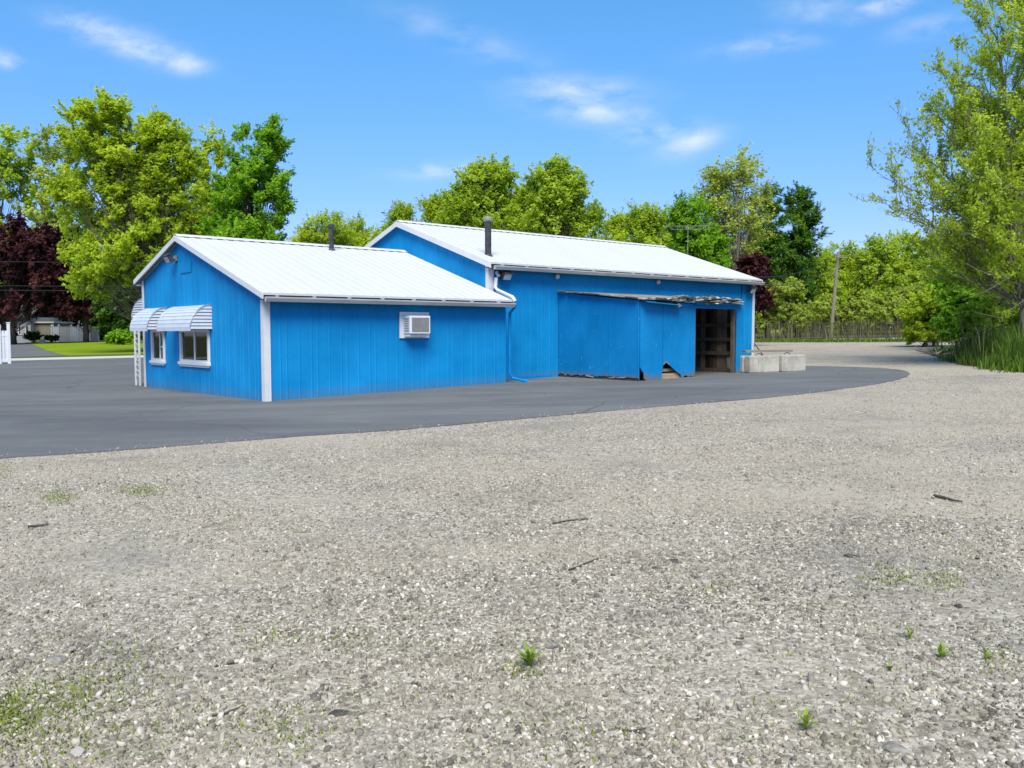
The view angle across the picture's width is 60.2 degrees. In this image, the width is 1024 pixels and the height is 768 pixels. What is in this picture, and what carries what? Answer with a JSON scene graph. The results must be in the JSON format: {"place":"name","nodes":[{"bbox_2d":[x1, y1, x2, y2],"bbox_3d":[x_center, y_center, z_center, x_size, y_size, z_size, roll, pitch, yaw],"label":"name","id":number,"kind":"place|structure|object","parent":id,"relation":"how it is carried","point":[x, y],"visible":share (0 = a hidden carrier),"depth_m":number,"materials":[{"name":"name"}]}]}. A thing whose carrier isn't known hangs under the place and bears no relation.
{"place":"outdoors","nodes":[
{"label":"outdoors","id":0,"kind":"place"},
{"bbox_2d":[1,343,63,356],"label":"driveway","id":1,"kind":"structure","parent":0,"point":[23,350],"depth_m":74.62,"materials":[{"name":"grey concrete"}]},
{"bbox_2d":[0,290,83,290],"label":"overhead cable","id":2,"kind":"object","parent":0,"point":[41,290],"visible":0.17,"depth_m":56.75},
{"bbox_2d":[0,261,108,262],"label":"overhead cable","id":3,"kind":"object","parent":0,"point":[64,262],"visible":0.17,"depth_m":57.00,"materials":[{"name":"black rubber"}]},
{"bbox_2d":[28,341,142,355],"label":"lawn","id":4,"kind":"structure","parent":0,"point":[83,348],"depth_m":81.65,"materials":[{"name":"green plant"}]},
{"bbox_2d":[45,223,119,341],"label":"purple tree","id":5,"kind":"object","parent":4,"relation":"on","point":[70,309],"visible":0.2,"depth_m":106.23,"materials":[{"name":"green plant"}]},
{"bbox_2d":[87,282,141,343],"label":"evergreen shrub","id":6,"kind":"object","parent":4,"relation":"on","point":[108,320],"visible":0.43,"depth_m":95.63,"materials":[{"name":"green plant"}]},
{"bbox_2d":[104,328,137,344],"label":"evergreen shrub","id":7,"kind":"object","parent":4,"relation":"on","point":[118,337],"visible":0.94,"depth_m":91.51,"materials":[{"name":"green plant"}]},
{"bbox_2d":[0,357,909,458],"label":"asphalt lot","id":8,"kind":"structure","parent":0,"point":[68,406],"depth_m":18.92,"materials":[{"name":"grey asphalt"}]},
{"bbox_2d":[0,322,10,363],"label":"vinyl fence","id":9,"kind":"object","parent":8,"relation":"on","point":[5,351],"visible":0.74,"depth_m":47.54,"materials":[{"name":"white plastic"}]},
{"bbox_2d":[129,223,527,401],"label":"metal building","id":10,"kind":"structure","parent":8,"relation":"on","point":[259,320],"depth_m":22.48,"materials":[{"name":"blue metal"}]},
{"bbox_2d":[0,285,141,286],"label":"overhead cable","id":11,"kind":"object","parent":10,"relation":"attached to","point":[101,286],"visible":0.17,"depth_m":57.39,"materials":[{"name":"black rubber"}]},
{"bbox_2d":[149,330,165,365],"bbox_3d":[-10.072,-1.039,25.141,0.125,1.000,1.130,-3,4,-41],"label":"window","id":12,"kind":"structure","parent":10,"relation":"in","point":[157,337],"depth_m":25.20,"materials":[{"name":"white plastic"}]},
{"bbox_2d":[178,329,210,367],"bbox_3d":[-8.301,-0.933,23.085,0.125,0.980,2.080,-3,4,-41],"label":"window","id":13,"kind":"structure","parent":10,"relation":"in","point":[194,345],"depth_m":23.06,"materials":[{"name":"white plastic"}]},
{"bbox_2d":[399,312,429,337],"bbox_3d":[-2.389,-1.496,22.424,0.900,0.660,0.350,-3,4,-41],"label":"air conditioner","id":14,"kind":"object","parent":10,"relation":"attached to","point":[414,324],"visible":1,"depth_m":22.28,"materials":[{"name":"white plastic"}]},
{"bbox_2d":[364,216,764,379],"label":"metal building","id":15,"kind":"structure","parent":8,"relation":"on","point":[537,271],"depth_m":27.86,"materials":[{"name":"blue metal"}]},
{"bbox_2d":[668,224,711,254],"bbox_3d":[9.086,-4.867,45.796,2.300,6.780,1.424,0,3,0],"label":"antenna","id":16,"kind":"object","parent":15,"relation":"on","point":[684,229],"visible":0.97,"depth_m":45.61,"materials":[{"name":"grey metal"}]},
{"bbox_2d":[768,261,838,285],"bbox_3d":[15.336,-6.160,46.785,0.027,2.791,28.842,2,4,28],"label":"service cable","id":17,"kind":"object","parent":15,"relation":"attached to","point":[797,283],"visible":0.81,"depth_m":44.49,"materials":[{"name":"black rubber"}]},
{"bbox_2d":[557,290,743,380],"bbox_3d":[4.233,-1.496,26.803,4.954,2.672,3.854,-3,4,-41],"label":"lean to shed","id":18,"kind":"object","parent":8,"relation":"on","point":[652,337],"visible":0.93,"depth_m":25.49,"materials":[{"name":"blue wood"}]},
{"bbox_2d":[727,355,750,367],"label":"concrete block","id":19,"kind":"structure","parent":8,"relation":"on","point":[728,361],"depth_m":27.53,"materials":[{"name":"concrete"}]},
{"bbox_2d":[740,353,778,372],"bbox_3d":[7.608,-0.664,27.270,1.129,0.586,0.628,-2,4,-23],"label":"concrete block","id":20,"kind":"object","parent":8,"relation":"on","point":[759,363],"depth_m":26.98,"materials":[{"name":"concrete"}]},
{"bbox_2d":[742,350,792,352],"bbox_3d":[8.116,-1.052,28.191,2.000,0.070,0.300,-2,4,-28],"label":"plank","id":21,"kind":"object","parent":20,"relation":"on","point":[747,351],"visible":0.86,"depth_m":27.96,"materials":[{"name":"grey wood"}]},
{"bbox_2d":[771,352,805,370],"bbox_3d":[8.595,-0.710,27.632,1.030,0.586,0.629,-2,4,-29],"label":"concrete block","id":22,"kind":"object","parent":8,"relation":"on","point":[791,362],"depth_m":27.33,"materials":[{"name":"concrete"}]},
{"bbox_2d":[11,337,901,360],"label":"street","id":23,"kind":"structure","parent":0,"point":[54,358],"depth_m":56.15,"materials":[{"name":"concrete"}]},
{"bbox_2d":[0,342,1023,767],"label":"gravel lot","id":24,"kind":"structure","parent":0,"point":[910,360],"depth_m":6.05,"materials":[{"name":"grey gravel"}]},
{"bbox_2d":[28,523,47,527],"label":"twig","id":25,"kind":"object","parent":24,"relation":"on","point":[37,525],"visible":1,"depth_m":7.67,"materials":[{"name":"wood"}]},
{"bbox_2d":[43,655,66,663],"bbox_3d":[-2.353,1.426,4.557,0.098,0.046,0.093,0,3,7],"label":"rock","id":26,"kind":"object","parent":24,"relation":"on","point":[54,659],"visible":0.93,"depth_m":4.54,"materials":[{"name":"white stone"}]},
{"bbox_2d":[70,746,86,756],"bbox_3d":[-1.742,1.483,3.550,0.063,0.038,0.056,2,4,31],"label":"rock","id":27,"kind":"object","parent":24,"relation":"on","point":[78,751],"visible":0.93,"depth_m":3.54,"materials":[{"name":"white stone"}]},
{"bbox_2d":[212,705,243,715],"bbox_3d":[-1.249,1.444,3.903,0.150,0.011,0.032,-3,4,-40],"label":"twig","id":28,"kind":"object","parent":24,"relation":"on","point":[214,714],"visible":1,"depth_m":3.89,"materials":[{"name":"wood"}]},
{"bbox_2d":[328,709,348,716],"bbox_3d":[-0.755,1.444,3.871,0.098,0.027,0.059,-1,4,-19],"label":"rock","id":29,"kind":"object","parent":24,"relation":"on","point":[337,712],"visible":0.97,"depth_m":3.86,"materials":[{"name":"stone"}]},
{"bbox_2d":[364,731,374,736],"bbox_3d":[-0.595,1.455,3.673,0.046,0.028,0.053,3,4,41],"label":"rock","id":30,"kind":"object","parent":24,"relation":"on","point":[371,733],"visible":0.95,"depth_m":3.66,"materials":[{"name":"white stone"}]},
{"bbox_2d":[0,461,1022,767],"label":"ground moss","id":31,"kind":"object","parent":24,"relation":"on","point":[22,703],"visible":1,"depth_m":4.01,"materials":[{"name":"green plant"}]},
{"bbox_2d":[517,641,544,666],"bbox_3d":[0.085,1.344,4.346,0.141,0.132,0.146,-2,4,-34],"label":"weed","id":32,"kind":"object","parent":24,"relation":"on","point":[528,657],"visible":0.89,"depth_m":4.35,"materials":[{"name":"green plant"}]},
{"bbox_2d":[545,641,557,648],"bbox_3d":[0.213,1.371,4.613,0.078,0.053,0.059,-3,5,-44],"label":"rock","id":33,"kind":"object","parent":24,"relation":"on","point":[552,645],"visible":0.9,"depth_m":4.59,"materials":[{"name":"white stone"}]},
{"bbox_2d":[553,518,591,523],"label":"twig","id":34,"kind":"object","parent":24,"relation":"on","point":[568,520],"visible":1,"depth_m":7.48,"materials":[{"name":"wood"}]},
{"bbox_2d":[568,557,599,570],"bbox_3d":[0.509,1.252,6.146,0.020,0.019,0.374,3,4,40],"label":"twig","id":35,"kind":"object","parent":24,"relation":"on","point":[572,568],"visible":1,"depth_m":6.10,"materials":[{"name":"wood"}]},
{"bbox_2d":[622,727,645,732],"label":"twig","id":36,"kind":"object","parent":24,"relation":"on","point":[633,730],"visible":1,"depth_m":3.64,"materials":[{"name":"wood"}]},
{"bbox_2d":[700,579,709,583],"bbox_3d":[1.233,1.274,5.674,0.059,0.044,0.066,-3,4,-37],"label":"rock","id":37,"kind":"object","parent":24,"relation":"on","point":[704,581],"visible":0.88,"depth_m":5.66,"materials":[{"name":"white stone"}]},
{"bbox_2d":[793,704,818,730],"bbox_3d":[1.197,1.383,3.607,0.111,0.112,0.123,1,4,23],"label":"weed","id":38,"kind":"object","parent":24,"relation":"on","point":[805,717],"visible":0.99,"depth_m":3.62,"materials":[{"name":"green plant"}]},
{"bbox_2d":[844,554,856,557],"bbox_3d":[2.391,1.213,6.239,0.085,0.037,0.074,-3,4,-40],"label":"rock","id":39,"kind":"object","parent":24,"relation":"on","point":[849,555],"visible":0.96,"depth_m":6.22,"materials":[{"name":"stone"}]},
{"bbox_2d":[881,741,908,754],"bbox_3d":[1.499,1.427,3.471,0.102,0.030,0.100,1,3,19],"label":"rock","id":40,"kind":"object","parent":24,"relation":"on","point":[892,746],"visible":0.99,"depth_m":3.44,"materials":[{"name":"grey stone"}]},
{"bbox_2d":[901,626,914,638],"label":"weed","id":41,"kind":"object","parent":24,"relation":"on","point":[909,634],"visible":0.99,"depth_m":4.63,"materials":[{"name":"green plant"}]},
{"bbox_2d":[895,287,948,346],"bbox_3d":[21.966,-3.623,45.883,4.012,3.717,3.045,-1,4,-22],"label":"arching shrub","id":42,"kind":"object","parent":24,"relation":"on","point":[917,311],"visible":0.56,"depth_m":45.47,"materials":[{"name":"green plant"}]},
{"bbox_2d":[931,641,949,657],"bbox_3d":[2.120,1.318,4.337,0.106,0.105,0.102,0,3,0],"label":"weed","id":43,"kind":"object","parent":24,"relation":"on","point":[942,652],"visible":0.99,"depth_m":4.35,"materials":[{"name":"green plant"}]},
{"bbox_2d":[933,494,961,501],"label":"twig","id":44,"kind":"object","parent":24,"relation":"on","point":[943,497],"visible":1,"depth_m":8.05,"materials":[{"name":"wood"}]},
{"bbox_2d":[954,603,962,607],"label":"rock","id":45,"kind":"object","parent":24,"relation":"on","point":[958,605],"visible":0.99,"depth_m":5.11,"materials":[{"name":"stone"}]},
{"bbox_2d":[979,647,996,658],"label":"weed","id":46,"kind":"object","parent":24,"relation":"on","point":[987,654],"visible":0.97,"depth_m":4.33,"materials":[{"name":"green plant"}]},
{"bbox_2d":[0,0,1023,326],"label":"sky","id":47,"kind":"structure","parent":0,"point":[381,100],"materials":[{"name":"blue"}]},
{"bbox_2d":[1,328,1023,372],"bbox_3d":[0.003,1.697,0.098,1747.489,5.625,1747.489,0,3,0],"label":"ground","id":48,"kind":"structure","parent":0,"point":[779,336],"depth_m":62.59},
{"bbox_2d":[0,122,52,283],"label":"deciduous tree","id":49,"kind":"object","parent":48,"relation":"on","point":[16,174],"visible":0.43,"depth_m":122.22,"materials":[{"name":"green plant"}]},
{"bbox_2d":[1,302,65,342],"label":"house","id":50,"kind":"structure","parent":48,"relation":"on","point":[31,328],"depth_m":115.94,"materials":[{"name":"grey"}]},
{"bbox_2d":[25,325,29,334],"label":"window","id":51,"kind":"structure","parent":50,"relation":"in","point":[28,327],"depth_m":115.69,"materials":[{"name":"white paint"}]},
{"bbox_2d":[0,209,71,344],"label":"purple tree","id":52,"kind":"object","parent":48,"relation":"on","point":[32,252],"visible":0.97,"depth_m":102.05,"materials":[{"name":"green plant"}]},
{"bbox_2d":[11,122,91,318],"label":"deciduous tree","id":53,"kind":"object","parent":48,"relation":"on","point":[53,153],"visible":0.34,"depth_m":119.37,"materials":[{"name":"green plant"}]},
{"bbox_2d":[34,322,72,341],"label":"garden shed","id":54,"kind":"structure","parent":48,"relation":"on","point":[44,328],"depth_m":116.78,"materials":[{"name":"beige"}]},
{"bbox_2d":[29,341,102,342],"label":"mulch bed","id":55,"kind":"object","parent":48,"relation":"on","point":[64,342],"visible":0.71,"depth_m":110.28,"materials":[{"name":"brown soil"}]},
{"bbox_2d":[22,330,43,342],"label":"round shrub","id":56,"kind":"object","parent":55,"relation":"on","point":[32,336],"visible":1,"depth_m":111.09,"materials":[{"name":"green plant"}]},
{"bbox_2d":[44,334,59,341],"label":"round shrub","id":57,"kind":"object","parent":55,"relation":"on","point":[53,338],"visible":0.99,"depth_m":111.71,"materials":[{"name":"green plant"}]},
{"bbox_2d":[0,269,142,339],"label":"woodland","id":58,"kind":"object","parent":48,"relation":"on","point":[100,332],"visible":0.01,"depth_m":132.66,"materials":[{"name":"green plant"}]},
{"bbox_2d":[51,324,99,341],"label":"yard fence","id":59,"kind":"object","parent":48,"relation":"on","point":[70,334],"visible":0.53,"depth_m":114.79,"materials":[{"name":"white plastic"}]},
{"bbox_2d":[33,85,212,320],"bbox_3d":[-28.514,-12.021,65.667,13.490,19.651,9.101,0,3,0],"label":"deciduous tree","id":60,"kind":"object","parent":48,"relation":"on","point":[144,215],"visible":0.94,"depth_m":63.86,"materials":[{"name":"green plant"}]},
{"bbox_2d":[183,119,254,232],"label":"deciduous tree","id":61,"kind":"object","parent":48,"relation":"on","point":[219,159],"visible":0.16,"depth_m":72.01,"materials":[{"name":"green plant"}]},
{"bbox_2d":[192,112,298,240],"bbox_3d":[-18.126,-10.463,60.931,7.069,16.826,7.425,0,3,0],"label":"deciduous tree","id":62,"kind":"object","parent":48,"relation":"on","point":[251,178],"visible":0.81,"depth_m":60.20,"materials":[{"name":"green plant"}]},
{"bbox_2d":[283,208,363,246],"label":"deciduous tree","id":63,"kind":"object","parent":48,"relation":"on","point":[312,234],"visible":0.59,"depth_m":81.80,"materials":[{"name":"green plant"}]},
{"bbox_2d":[338,211,381,246],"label":"deciduous tree","id":64,"kind":"object","parent":48,"relation":"on","point":[365,238],"visible":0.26,"depth_m":88.14,"materials":[{"name":"green plant"}]},
{"bbox_2d":[374,199,417,235],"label":"deciduous tree","id":65,"kind":"object","parent":48,"relation":"on","point":[401,211],"visible":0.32,"depth_m":76.75,"materials":[{"name":"green plant"}]},
{"bbox_2d":[414,189,451,223],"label":"deciduous tree","id":66,"kind":"object","parent":48,"relation":"on","point":[432,204],"visible":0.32,"depth_m":74.21,"materials":[{"name":"green plant"}]},
{"bbox_2d":[432,151,532,231],"bbox_3d":[-1.511,-9.247,62.536,8.044,13.564,7.420,0,3,0],"label":"deciduous tree","id":67,"kind":"object","parent":48,"relation":"on","point":[476,197],"visible":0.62,"depth_m":60.32,"materials":[{"name":"green plant"}]},
{"bbox_2d":[496,152,611,238],"bbox_3d":[2.975,-8.916,60.176,7.129,13.023,6.751,-2,4,-27],"label":"deciduous tree","id":68,"kind":"object","parent":48,"relation":"on","point":[555,203],"visible":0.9,"depth_m":58.49,"materials":[{"name":"green plant"}]},
{"bbox_2d":[589,206,635,242],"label":"deciduous tree","id":69,"kind":"object","parent":48,"relation":"on","point":[620,235],"visible":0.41,"depth_m":74.67,"materials":[{"name":"green plant"}]},
{"bbox_2d":[616,198,673,249],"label":"deciduous tree","id":70,"kind":"object","parent":48,"relation":"on","point":[642,223],"visible":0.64,"depth_m":68.52,"materials":[{"name":"green plant"}]},
{"bbox_2d":[657,188,735,267],"bbox_3d":[12.869,-8.081,61.506,4.991,10.798,4.896,-3,4,-36],"label":"deciduous tree","id":71,"kind":"object","parent":48,"relation":"on","point":[703,243],"visible":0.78,"depth_m":60.50,"materials":[{"name":"green plant"}]},
{"bbox_2d":[687,139,781,269],"bbox_3d":[16.332,-10.528,65.668,6.444,14.972,6.169,0,3,0],"label":"sparse tree","id":72,"kind":"object","parent":48,"relation":"on","point":[732,224],"visible":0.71,"depth_m":64.51,"materials":[{"name":"green plant"}]},
{"bbox_2d":[732,248,775,346],"bbox_3d":[14.120,-4.944,51.667,2.610,5.824,2.922,0,3,0],"label":"purple tree","id":73,"kind":"object","parent":48,"relation":"on","point":[755,264],"visible":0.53,"depth_m":51.10,"materials":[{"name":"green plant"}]},
{"bbox_2d":[746,181,800,336],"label":"pine tree","id":74,"kind":"object","parent":48,"relation":"on","point":[769,249],"visible":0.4,"depth_m":69.48,"materials":[{"name":"green plant"}]},
{"bbox_2d":[759,275,808,338],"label":"scrub tree","id":75,"kind":"object","parent":48,"relation":"on","point":[787,298],"visible":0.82,"depth_m":65.97,"materials":[{"name":"green plant"}]},
{"bbox_2d":[772,180,834,337],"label":"pine tree","id":76,"kind":"object","parent":48,"relation":"on","point":[800,239],"visible":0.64,"depth_m":70.39,"materials":[{"name":"green plant"}]},
{"bbox_2d":[786,296,840,338],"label":"scrub tree","id":77,"kind":"object","parent":48,"relation":"on","point":[818,310],"visible":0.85,"depth_m":64.89,"materials":[{"name":"green plant"}]},
{"bbox_2d":[802,242,846,335],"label":"scrub tree","id":78,"kind":"object","parent":48,"relation":"on","point":[824,281],"visible":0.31,"depth_m":72.62,"materials":[{"name":"green plant"}]},
{"bbox_2d":[754,322,905,340],"bbox_3d":[18.044,-3.458,60.403,19.223,1.517,0.064,2,4,38],"label":"wire fence","id":79,"kind":"object","parent":48,"relation":"on","point":[829,331],"visible":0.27,"depth_m":58.18,"materials":[{"name":"grey metal"}]},
{"bbox_2d":[829,252,846,337],"bbox_3d":[21.907,-5.703,59.765,1.126,6.415,0.595,3,4,41],"label":"utility pole","id":80,"kind":"object","parent":48,"relation":"on","point":[835,288],"visible":0.89,"depth_m":59.81,"materials":[{"name":"grey wood"}]},
{"bbox_2d":[771,256,833,276],"bbox_3d":[15.186,-6.402,46.771,0.027,3.005,28.704,2,4,27],"label":"service cable","id":81,"kind":"object","parent":80,"relation":"attached to","point":[798,272],"visible":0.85,"depth_m":45.87,"materials":[{"name":"black rubber"}]},
{"bbox_2d":[846,255,937,281],"bbox_3d":[24.127,-6.899,52.613,0.026,2.778,14.239,-1,3,-13],"label":"service cable","id":82,"kind":"object","parent":80,"relation":"attached to","point":[886,270],"visible":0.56,"depth_m":55.50,"materials":[{"name":"black rubber"}]},
{"bbox_2d":[818,239,877,334],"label":"scrub tree","id":83,"kind":"object","parent":48,"relation":"on","point":[847,268],"visible":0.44,"depth_m":76.78,"materials":[{"name":"green plant"}]},
{"bbox_2d":[834,291,891,337],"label":"scrub tree","id":84,"kind":"object","parent":48,"relation":"on","point":[862,305],"visible":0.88,"depth_m":64.91,"materials":[{"name":"green plant"}]},
{"bbox_2d":[845,232,912,334],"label":"scrub tree","id":85,"kind":"object","parent":48,"relation":"on","point":[876,256],"visible":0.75,"depth_m":74.52,"materials":[{"name":"green plant"}]},
{"bbox_2d":[754,262,1015,333],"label":"woodland","id":86,"kind":"object","parent":48,"relation":"on","point":[763,329],"depth_m":91.98,"materials":[{"name":"green plant"}]},
{"bbox_2d":[754,311,1023,361],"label":"dry stalks","id":87,"kind":"object","parent":48,"relation":"on","point":[862,332],"visible":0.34,"depth_m":57.92,"materials":[{"name":"plant"}]},
{"bbox_2d":[754,337,1023,372],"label":"short grass","id":88,"kind":"structure","parent":48,"relation":"on","point":[992,368],"depth_m":55.87,"materials":[{"name":"green plant"}]},
{"bbox_2d":[871,228,929,328],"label":"scrub tree","id":89,"kind":"object","parent":48,"relation":"on","point":[905,236],"visible":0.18,"depth_m":78.64,"materials":[{"name":"green plant"}]},
{"bbox_2d":[870,277,932,335],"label":"scrub tree","id":90,"kind":"object","parent":48,"relation":"on","point":[894,300],"visible":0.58,"depth_m":64.77,"materials":[{"name":"green plant"}]},
{"bbox_2d":[896,230,963,309],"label":"scrub tree","id":91,"kind":"object","parent":48,"relation":"on","point":[915,274],"visible":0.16,"depth_m":72.87,"materials":[{"name":"green plant"}]},
{"bbox_2d":[916,347,952,356],"bbox_3d":[18.011,-1.392,37.311,1.836,0.368,5.494,1,4,24],"label":"brush pile","id":92,"kind":"object","parent":48,"relation":"on","point":[935,352],"visible":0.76,"depth_m":36.01,"materials":[{"name":"grey wood"}]},
{"bbox_2d":[849,0,1023,336],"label":"leaning tree","id":93,"kind":"object","parent":48,"relation":"on","point":[993,221],"visible":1,"depth_m":27.82,"materials":[{"name":"green plant"}]},
{"bbox_2d":[923,191,1015,310],"bbox_3d":[22.924,-5.308,39.712,8.354,7.928,5.686,0,3,0],"label":"dense tree","id":94,"kind":"object","parent":48,"relation":"on","point":[939,285],"visible":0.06,"depth_m":39.68,"materials":[{"name":"green plant"}]},
{"bbox_2d":[927,285,1014,348],"bbox_3d":[19.377,-2.673,37.062,3.768,3.149,2.557,-2,4,-27],"label":"dark shrub","id":95,"kind":"object","parent":48,"relation":"on","point":[951,304],"visible":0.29,"depth_m":36.62,"materials":[{"name":"green plant"}]},
{"bbox_2d":[939,322,1023,371],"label":"tall grass","id":96,"kind":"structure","parent":48,"relation":"on","point":[1004,350],"depth_m":28.25,"materials":[{"name":"green plant"}]},
{"bbox_2d":[949,291,1020,342],"bbox_3d":[17.688,-2.087,31.412,4.310,2.854,2.468,0,3,0],"label":"leafy shrub","id":97,"kind":"object","parent":48,"relation":"on","point":[971,309],"visible":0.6,"depth_m":31.12,"materials":[{"name":"green plant"}]}
]}

